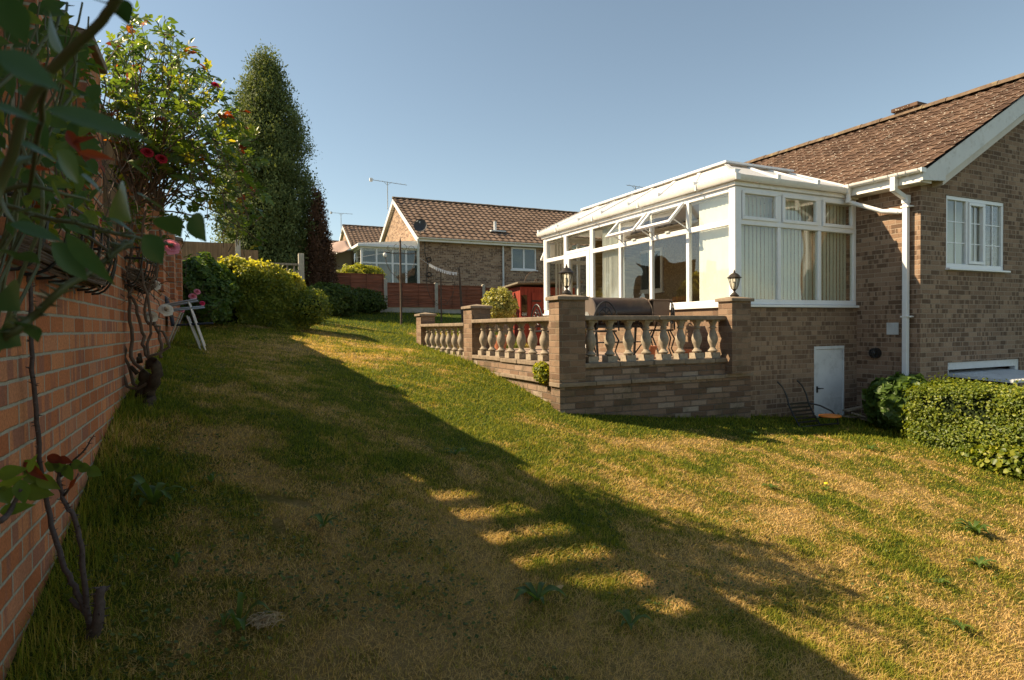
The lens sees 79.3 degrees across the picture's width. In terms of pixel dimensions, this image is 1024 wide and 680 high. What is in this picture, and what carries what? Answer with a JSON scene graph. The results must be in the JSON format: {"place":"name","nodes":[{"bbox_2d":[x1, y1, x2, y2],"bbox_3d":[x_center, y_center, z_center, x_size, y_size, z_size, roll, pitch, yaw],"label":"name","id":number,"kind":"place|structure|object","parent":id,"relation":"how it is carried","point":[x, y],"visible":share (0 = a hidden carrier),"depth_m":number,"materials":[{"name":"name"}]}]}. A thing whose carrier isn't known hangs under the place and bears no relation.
{"place":"outdoors","nodes":[
{"label":"outdoors","id":0,"kind":"place"},
{"bbox_2d":[0,307,1023,679],"bbox_3d":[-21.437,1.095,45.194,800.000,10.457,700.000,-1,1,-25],"label":"lawn","id":1,"kind":"structure","parent":0,"point":[281,529],"depth_m":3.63,"materials":[{"name":"plant"}]},
{"bbox_2d":[0,276,110,640],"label":"thin rose","id":2,"kind":"object","parent":1,"relation":"on","point":[12,484],"visible":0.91,"depth_m":2.08,"materials":[{"name":"plant"}]},
{"bbox_2d":[0,0,183,679],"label":"brick garden wall","id":3,"kind":"structure","parent":1,"relation":"on","point":[80,368],"depth_m":2.59,"materials":[{"name":"brick"}]},
{"bbox_2d":[3,192,117,294],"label":"wall manger","id":4,"kind":"structure","parent":3,"relation":"attached to","point":[50,265],"depth_m":2.19,"materials":[{"name":"black metal"}]},
{"bbox_2d":[0,15,157,293],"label":"wall rose","id":5,"kind":"object","parent":3,"relation":"attached to","point":[59,133],"depth_m":2.65,"materials":[{"name":"green plant"}]},
{"bbox_2d":[124,247,158,293],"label":"wall manger","id":6,"kind":"structure","parent":3,"relation":"attached to","point":[135,276],"depth_m":4.40,"materials":[{"name":"black metal"}]},
{"bbox_2d":[0,0,205,351],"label":"rose","id":7,"kind":"object","parent":1,"relation":"on","point":[20,163],"visible":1,"depth_m":0.50,"materials":[{"name":"green plant"}]},
{"bbox_2d":[122,474,186,506],"bbox_3d":[-1.706,0.714,2.952,0.260,0.142,0.269,1,2,43],"label":"lawn weed","id":8,"kind":"object","parent":1,"relation":"on","point":[153,494],"visible":1,"depth_m":2.92,"materials":[{"name":"green plant"}]},
{"bbox_2d":[163,551,193,562],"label":"lawn weed","id":9,"kind":"object","parent":1,"relation":"on","point":[176,558],"visible":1,"depth_m":2.55,"materials":[{"name":"green plant"}]},
{"bbox_2d":[97,0,273,410],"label":"climbing rose","id":10,"kind":"object","parent":1,"relation":"on","point":[176,148],"visible":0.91,"depth_m":4.21,"materials":[{"name":"green plant"}]},
{"bbox_2d":[165,296,213,349],"bbox_3d":[-4.254,-0.333,7.993,0.698,0.991,0.565,-1,1,-25],"label":"reclining garden chair","id":11,"kind":"object","parent":1,"relation":"on","point":[189,323],"visible":0.64,"depth_m":7.83,"materials":[{"name":"silver metal"}]},
{"bbox_2d":[180,278,230,322],"bbox_3d":[-5.549,-0.748,10.989,1.030,0.909,1.426,-1,1,-25],"label":"pink rose bush","id":12,"kind":"object","parent":1,"relation":"on","point":[208,313],"visible":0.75,"depth_m":10.93,"materials":[{"name":"green plant"}]},
{"bbox_2d":[182,251,243,324],"bbox_3d":[-6.012,-0.982,11.896,1.548,1.437,2.143,-1,1,-25],"label":"dark shrub","id":13,"kind":"object","parent":1,"relation":"on","point":[210,269],"visible":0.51,"depth_m":11.49,"materials":[{"name":"green plant"}]},
{"bbox_2d":[203,471,222,482],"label":"lawn weed","id":14,"kind":"object","parent":1,"relation":"on","point":[210,478],"visible":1,"depth_m":3.27,"materials":[{"name":"green plant"}]},
{"bbox_2d":[182,239,257,260],"bbox_3d":[-7.819,-1.483,15.306,2.855,2.100,0.120,-1,1,-25],"label":"closeboard fence","id":15,"kind":"object","parent":1,"relation":"on","point":[216,250],"visible":0.24,"depth_m":15.49,"materials":[{"name":"wood"}]},
{"bbox_2d":[212,613,230,625],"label":"lawn weed","id":16,"kind":"object","parent":1,"relation":"on","point":[222,618],"visible":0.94,"depth_m":2.28,"materials":[{"name":"green plant"}]},
{"bbox_2d":[182,253,303,279],"bbox_3d":[-6.444,-1.267,14.604,2.930,1.670,0.175,-1,1,-25],"label":"rail fence","id":17,"kind":"object","parent":1,"relation":"on","point":[300,265],"visible":0.15,"depth_m":15.14,"materials":[{"name":"wood"}]},
{"bbox_2d":[224,592,269,629],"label":"lawn weed","id":18,"kind":"object","parent":1,"relation":"on","point":[238,621],"visible":1,"depth_m":2.30,"materials":[{"name":"green plant"}]},
{"bbox_2d":[217,254,309,330],"bbox_3d":[-5.337,-0.979,13.116,1.894,1.629,1.463,-1,1,-7],"label":"rounded hedge","id":19,"kind":"object","parent":1,"relation":"on","point":[267,288],"visible":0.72,"depth_m":12.61,"materials":[{"name":"green plant"}]},
{"bbox_2d":[246,611,284,629],"bbox_3d":[-0.941,1.063,2.334,0.150,0.044,0.107,-1,1,2],"label":"stone","id":20,"kind":"object","parent":1,"relation":"on","point":[261,620],"visible":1,"depth_m":2.33,"materials":[{"name":"grey stone"}]},
{"bbox_2d":[205,38,326,285],"bbox_3d":[-7.523,-4.654,19.000,3.576,8.789,3.684,-1,1,-25],"label":"conifer","id":21,"kind":"object","parent":1,"relation":"on","point":[280,139],"visible":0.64,"depth_m":18.22,"materials":[{"name":"green plant"}]},
{"bbox_2d":[285,286,333,328],"bbox_3d":[-4.279,-0.685,13.018,1.007,0.904,1.022,-1,1,-2],"label":"dry shrub","id":22,"kind":"object","parent":1,"relation":"on","point":[310,308],"visible":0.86,"depth_m":12.73,"materials":[{"name":"green plant"}]},
{"bbox_2d":[303,186,337,286],"bbox_3d":[-5.876,-2.472,18.874,1.090,4.503,1.066,-1,1,-25],"label":"dead conifer","id":23,"kind":"object","parent":1,"relation":"on","point":[316,249],"visible":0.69,"depth_m":18.67,"materials":[{"name":"brown plant"}]},
{"bbox_2d":[305,513,338,527],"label":"lawn weed","id":24,"kind":"object","parent":1,"relation":"on","point":[319,517],"visible":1,"depth_m":3.17,"materials":[{"name":"green plant"}]},
{"bbox_2d":[306,234,339,285],"bbox_3d":[-5.855,-1.849,19.194,1.138,3.244,1.161,-1,1,-25],"label":"dead conifer","id":25,"kind":"object","parent":1,"relation":"on","point":[334,264],"visible":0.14,"depth_m":19.11,"materials":[{"name":"brown plant"}]},
{"bbox_2d":[306,281,359,316],"bbox_3d":[-5.427,-1.199,18.211,1.855,1.062,1.834,-1,1,-25],"label":"bank shrub","id":26,"kind":"object","parent":1,"relation":"on","point":[344,300],"visible":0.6,"depth_m":17.81,"materials":[{"name":"green plant"}]},
{"bbox_2d":[330,239,353,271],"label":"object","id":27,"kind":"object","parent":1,"relation":"on","point":[344,255],"visible":0.36,"depth_m":27.16,"materials":[{"name":"brick"}]},
{"bbox_2d":[336,224,382,270],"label":"bungalow","id":28,"kind":"object","parent":1,"relation":"on","point":[359,233],"visible":0.12,"depth_m":46.15,"materials":[{"name":"tile"}]},
{"bbox_2d":[336,262,386,276],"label":"round shrub","id":29,"kind":"object","parent":1,"relation":"on","point":[358,267],"visible":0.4,"depth_m":21.13,"materials":[{"name":"green plant"}]},
{"bbox_2d":[352,287,387,313],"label":"bank shrub","id":30,"kind":"object","parent":1,"relation":"on","point":[372,301],"visible":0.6,"depth_m":19.63,"materials":[{"name":"green plant"}]},
{"bbox_2d":[348,241,419,282],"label":"white sunroom","id":31,"kind":"structure","parent":1,"relation":"on","point":[367,249],"depth_m":26.50,"materials":[{"name":"plastic"}]},
{"bbox_2d":[384,238,415,324],"bbox_3d":[-3.027,-1.509,16.808,0.883,2.621,0.070,-1,1,-25],"label":"washing line post","id":32,"kind":"object","parent":1,"relation":"on","point":[400,277],"visible":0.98,"depth_m":16.79,"materials":[{"name":"metal"}]},
{"bbox_2d":[356,253,456,274],"bbox_3d":[-2.764,-2.114,17.158,3.246,0.490,0.442,-1,1,-35],"label":"washing line","id":33,"kind":"object","parent":32,"relation":"attached to","point":[431,266],"visible":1,"depth_m":17.56,"materials":[{"name":"white fabric"}]},
{"bbox_2d":[332,273,496,312],"bbox_3d":[-1.789,-1.527,21.825,8.970,2.010,0.110,-1,1,-25],"label":"lap panel fence","id":34,"kind":"object","parent":1,"relation":"on","point":[414,295],"visible":0.39,"depth_m":21.10,"materials":[{"name":"wood"}]},
{"bbox_2d":[426,268,454,321],"bbox_3d":[-2.047,-1.259,17.831,0.883,1.740,0.070,-1,1,-25],"label":"washing line post","id":35,"kind":"object","parent":1,"relation":"on","point":[440,304],"visible":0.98,"depth_m":17.82,"materials":[{"name":"metal"}]},
{"bbox_2d":[444,447,466,454],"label":"lawn weed","id":36,"kind":"object","parent":1,"relation":"on","point":[455,452],"visible":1,"depth_m":4.78,"materials":[{"name":"green plant"}]},
{"bbox_2d":[458,267,462,322],"bbox_3d":[-1.510,-1.313,18.307,0.166,1.822,0.070,-1,1,-25],"label":"washing line post","id":37,"kind":"object","parent":1,"relation":"on","point":[461,303],"visible":0.91,"depth_m":18.28,"materials":[{"name":"metal"}]},
{"bbox_2d":[379,196,596,295],"bbox_3d":[0.226,-3.996,32.986,13.363,6.260,8.321,-1,1,-25],"label":"neighbour bungalow","id":38,"kind":"object","parent":1,"relation":"on","point":[490,246],"visible":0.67,"depth_m":28.86,"materials":[{"name":"brick"}]},
{"bbox_2d":[369,178,404,209],"bbox_3d":[-6.001,-7.075,30.032,1.819,1.455,0.280,-1,1,-23],"label":"tv aerial","id":39,"kind":"object","parent":38,"relation":"attached to","point":[372,179],"visible":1,"depth_m":29.99,"materials":[{"name":"metal"}]},
{"bbox_2d":[414,219,426,233],"bbox_3d":[-3.957,-4.863,26.481,0.467,0.671,0.542,0,1,35],"label":"satellite dish","id":40,"kind":"object","parent":38,"relation":"attached to","point":[420,225],"visible":0.98,"depth_m":26.54,"materials":[{"name":"metal"}]},
{"bbox_2d":[510,247,537,270],"bbox_3d":[0.502,-3.743,29.223,1.700,1.500,0.580,-1,1,-25],"label":"window","id":41,"kind":"structure","parent":38,"relation":"in","point":[523,259],"depth_m":29.39,"materials":[{"name":"white plastic"}]},
{"bbox_2d":[494,290,511,334],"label":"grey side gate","id":42,"kind":"structure","parent":1,"relation":"on","point":[505,330],"depth_m":16.95,"materials":[{"name":"grey wood"}]},
{"bbox_2d":[514,582,565,604],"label":"lawn weed","id":43,"kind":"object","parent":1,"relation":"on","point":[534,594],"visible":1,"depth_m":2.98,"materials":[{"name":"green plant"}]},
{"bbox_2d":[414,294,753,418],"bbox_3d":[0.671,0.650,11.360,3.322,2.630,6.765,-1,1,-25],"label":"stone balustrade","id":44,"kind":"object","parent":1,"relation":"on","point":[713,381],"visible":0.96,"depth_m":8.61,"materials":[{"name":"stone"}]},
{"bbox_2d":[531,361,548,383],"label":"wall plant","id":45,"kind":"object","parent":44,"relation":"attached to","point":[540,370],"depth_m":8.15,"materials":[{"name":"green plant"}]},
{"bbox_2d":[559,263,574,293],"bbox_3d":[0.699,-0.784,7.905,0.207,0.396,0.207,-1,1,-25],"label":"pillar lantern","id":46,"kind":"object","parent":44,"relation":"on","point":[566,270],"visible":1,"depth_m":7.86,"materials":[{"name":"metal"}]},
{"bbox_2d":[727,270,741,295],"bbox_3d":[3.240,-0.835,9.000,0.207,0.396,0.207,-1,1,-25],"label":"pillar lantern","id":47,"kind":"object","parent":44,"relation":"on","point":[733,275],"visible":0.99,"depth_m":8.97,"materials":[{"name":"metal"}]},
{"bbox_2d":[615,609,653,630],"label":"lawn weed","id":48,"kind":"object","parent":1,"relation":"on","point":[625,613],"visible":1,"depth_m":2.96,"materials":[{"name":"green plant"}]},
{"bbox_2d":[537,160,901,417],"bbox_3d":[3.211,-0.577,12.248,3.074,4.800,7.237,-1,1,-25],"label":"conservatory","id":49,"kind":"object","parent":1,"relation":"on","point":[789,267],"visible":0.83,"depth_m":10.09,"materials":[{"name":"plastic"}]},
{"bbox_2d":[540,243,569,260],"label":"open window","id":50,"kind":"structure","parent":49,"relation":"in","point":[552,245],"depth_m":14.93,"materials":[{"name":"white plastic"}]},
{"bbox_2d":[566,250,589,347],"bbox_3d":[1.436,-0.853,13.275,0.070,2.045,0.950,-1,1,-25],"label":"door","id":51,"kind":"structure","parent":49,"relation":"in","point":[586,254],"depth_m":12.97,"materials":[{"name":"white plastic"}]},
{"bbox_2d":[605,212,648,241],"bbox_3d":[2.109,-2.063,11.356,0.368,0.438,0.860,-1,1,-25],"label":"open window","id":52,"kind":"structure","parent":49,"relation":"in","point":[643,215],"depth_m":11.31,"materials":[{"name":"white plastic"}]},
{"bbox_2d":[636,202,685,234],"bbox_3d":[2.516,-2.050,10.498,0.368,0.438,0.880,-1,1,-25],"label":"open window","id":53,"kind":"structure","parent":49,"relation":"in","point":[680,205],"depth_m":10.43,"materials":[{"name":"white plastic"}]},
{"bbox_2d":[741,189,777,221],"bbox_3d":[3.770,-2.039,9.420,0.740,0.445,0.062,-1,1,-25],"label":"top window","id":54,"kind":"structure","parent":49,"relation":"in","point":[750,192],"depth_m":9.39,"materials":[{"name":"white plastic"}]},
{"bbox_2d":[781,194,818,225],"bbox_3d":[4.564,-2.054,9.797,0.802,0.445,0.062,-1,1,-25],"label":"top window","id":55,"kind":"structure","parent":49,"relation":"in","point":[784,196],"depth_m":9.77,"materials":[{"name":"white plastic"}]},
{"bbox_2d":[816,349,841,417],"bbox_3d":[5.206,0.760,10.123,0.630,1.213,0.103,-1,1,-25],"label":"cellar door","id":56,"kind":"structure","parent":49,"relation":"in","point":[828,361],"depth_m":10.13,"materials":[{"name":"grey paint"}]},
{"bbox_2d":[821,199,853,228],"bbox_3d":[5.363,-2.069,10.177,0.752,0.445,0.062,-1,1,-25],"label":"top window","id":57,"kind":"structure","parent":49,"relation":"in","point":[851,208],"depth_m":10.14,"materials":[{"name":"white plastic"}]},
{"bbox_2d":[587,73,1023,415],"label":"brick bungalow","id":58,"kind":"object","parent":1,"relation":"on","point":[940,274],"visible":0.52,"depth_m":10.14,"materials":[{"name":"brick"}]},
{"bbox_2d":[639,247,663,293],"bbox_3d":[3.721,-1.449,15.586,0.900,2.200,3.000,-1,1,-25],"label":"window","id":59,"kind":"structure","parent":58,"relation":"in","point":[658,251],"depth_m":15.46,"materials":[{"name":"white plastic"}]},
{"bbox_2d":[945,195,1010,272],"bbox_3d":[7.471,-1.625,10.234,2.230,1.542,0.540,-1,1,-25],"label":"window","id":60,"kind":"structure","parent":58,"relation":"in","point":[966,225],"depth_m":10.24,"materials":[{"name":"white plastic"}]},
{"bbox_2d":[949,367,1023,382],"bbox_3d":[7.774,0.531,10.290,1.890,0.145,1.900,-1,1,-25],"label":"car","id":61,"kind":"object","parent":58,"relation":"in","point":[998,374],"depth_m":9.78,"materials":[{"name":"grey paint"}]},
{"bbox_2d":[777,380,838,426],"bbox_3d":[4.425,0.945,9.213,0.840,0.674,0.442,-1,1,-25],"label":"iron garden seat","id":62,"kind":"object","parent":1,"relation":"on","point":[810,409],"visible":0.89,"depth_m":9.19,"materials":[{"name":"black metal"}]},
{"bbox_2d":[818,414,841,417],"bbox_3d":[4.705,1.118,9.140,0.306,0.042,0.306,-1,1,-25],"label":"orange lid","id":63,"kind":"object","parent":62,"relation":"on","point":[830,415],"visible":1,"depth_m":9.05,"materials":[{"name":"plastic"}]},
{"bbox_2d":[842,405,867,420],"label":"broken boards","id":64,"kind":"object","parent":1,"relation":"on","point":[863,417],"visible":0.41,"depth_m":9.76,"materials":[{"name":"wood"}]},
{"bbox_2d":[862,444,878,449],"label":"lawn weed","id":65,"kind":"object","parent":1,"relation":"on","point":[870,447],"visible":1,"depth_m":7.80,"materials":[{"name":"green plant"}]},
{"bbox_2d":[861,371,928,433],"bbox_3d":[5.825,0.948,9.246,0.960,0.963,1.065,-1,1,-25],"label":"leafy shrub","id":66,"kind":"object","parent":1,"relation":"on","point":[884,402],"visible":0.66,"depth_m":9.08,"materials":[{"name":"green plant"}]},
{"bbox_2d":[931,577,951,584],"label":"lawn weed","id":67,"kind":"object","parent":1,"relation":"on","point":[940,580],"visible":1,"depth_m":4.34,"materials":[{"name":"green plant"}]},
{"bbox_2d":[941,618,971,630],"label":"lawn weed","id":68,"kind":"object","parent":1,"relation":"on","point":[961,625],"visible":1,"depth_m":3.78,"materials":[{"name":"green plant"}]},
{"bbox_2d":[900,373,1023,459],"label":"clipped hedge","id":69,"kind":"object","parent":1,"relation":"on","point":[963,414],"visible":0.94,"depth_m":8.04,"materials":[{"name":"green plant"}]},
{"bbox_2d":[953,518,994,533],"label":"lawn weed","id":70,"kind":"object","parent":1,"relation":"on","point":[976,527],"visible":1,"depth_m":5.31,"materials":[{"name":"green plant"}]},
{"bbox_2d":[966,556,996,566],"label":"lawn weed","id":71,"kind":"object","parent":1,"relation":"on","point":[980,561],"visible":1,"depth_m":4.67,"materials":[{"name":"green plant"}]},
{"bbox_2d":[956,444,1023,478],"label":"bramble","id":72,"kind":"object","parent":1,"relation":"on","point":[1008,460],"visible":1,"depth_m":7.34,"materials":[{"name":"green plant"}]},
{"bbox_2d":[497,281,582,345],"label":"red shed","id":73,"kind":"structure","parent":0,"point":[528,295],"depth_m":16.86,"materials":[{"name":"wood"}]},
{"bbox_2d":[524,271,543,281],"bbox_3d":[0.643,-1.716,16.882,0.681,0.343,0.089,-1,1,-30],"label":"metal hoop","id":74,"kind":"object","parent":73,"relation":"on","point":[535,279],"visible":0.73,"depth_m":16.88,"materials":[{"name":"metal"}]},
{"bbox_2d":[531,292,543,343],"bbox_3d":[0.715,-0.597,16.915,0.380,1.400,0.038,-1,1,-25],"label":"door","id":75,"kind":"structure","parent":73,"relation":"in","point":[536,298],"depth_m":16.90,"materials":[{"name":"red wood"}]},
{"bbox_2d":[60,0,1023,242],"label":"sky","id":76,"kind":"structure","parent":0,"point":[564,105],"materials":[{"name":"blue"}]},
{"bbox_2d":[496,345,672,361],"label":"patio","id":77,"kind":"structure","parent":0,"point":[538,349],"depth_m":11.91,"materials":[{"name":"beige stone"}]},
{"bbox_2d":[480,286,519,349],"bbox_3d":[-0.275,-0.500,13.993,0.896,1.443,0.847,-1,1,-25],"label":"variegated shrub","id":78,"kind":"object","parent":77,"relation":"on","point":[503,303],"visible":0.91,"depth_m":13.76,"materials":[{"name":"green plant"}]},
{"bbox_2d":[531,304,548,334],"bbox_3d":[0.558,-0.137,9.896,0.433,0.879,0.433,-1,1,-31],"label":"cast iron chair","id":79,"kind":"object","parent":77,"relation":"on","point":[536,305],"visible":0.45,"depth_m":9.78,"materials":[{"name":"metal"}]},
{"bbox_2d":[593,301,620,360],"bbox_3d":[1.322,-0.126,8.986,0.433,0.879,0.433,-1,1,-4],"label":"cast iron chair","id":80,"kind":"object","parent":77,"relation":"on","point":[605,330],"visible":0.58,"depth_m":8.79,"materials":[{"name":"black metal"}]},
{"bbox_2d":[585,297,672,355],"bbox_3d":[1.653,-0.190,9.640,1.822,0.964,0.494,-1,1,-25],"label":"drum barbecue","id":81,"kind":"object","parent":77,"relation":"on","point":[642,306],"visible":0.59,"depth_m":9.50,"materials":[{"name":"metal"}]},
{"bbox_2d":[633,320,659,354],"bbox_3d":[2.127,-0.031,9.407,0.559,0.656,0.579,-1,1,-25],"label":"cast iron table","id":82,"kind":"object","parent":77,"relation":"on","point":[652,337],"visible":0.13,"depth_m":9.35,"materials":[{"name":"black metal"}]},
{"bbox_2d":[649,346,656,358],"bbox_3d":[2.043,0.192,9.112,0.188,0.210,0.188,-1,1,-25],"label":"terracotta pot","id":83,"kind":"object","parent":77,"relation":"on","point":[652,349],"visible":0.47,"depth_m":9.04,"materials":[{"name":"orange ceramic"}]},
{"bbox_2d":[649,304,674,355],"bbox_3d":[2.441,-0.159,10.126,0.433,0.879,0.433,0,1,6],"label":"cast iron chair","id":84,"kind":"object","parent":77,"relation":"on","point":[672,325],"visible":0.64,"depth_m":9.99,"materials":[{"name":"metal"}]},
{"bbox_2d":[684,349,700,357],"bbox_3d":[2.745,0.213,9.501,0.317,0.140,0.317,-1,1,-25],"label":"terracotta pot","id":85,"kind":"object","parent":77,"relation":"on","point":[688,351],"visible":0.3,"depth_m":9.38,"materials":[{"name":"orange ceramic"}]},
{"bbox_2d":[672,296,685,302],"bbox_3d":[3.489,-0.395,13.388,0.460,1.095,0.460,-1,1,-25],"label":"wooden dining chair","id":86,"kind":"object","parent":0,"point":[678,299],"visible":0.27,"depth_m":13.46,"materials":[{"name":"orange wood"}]}
]}

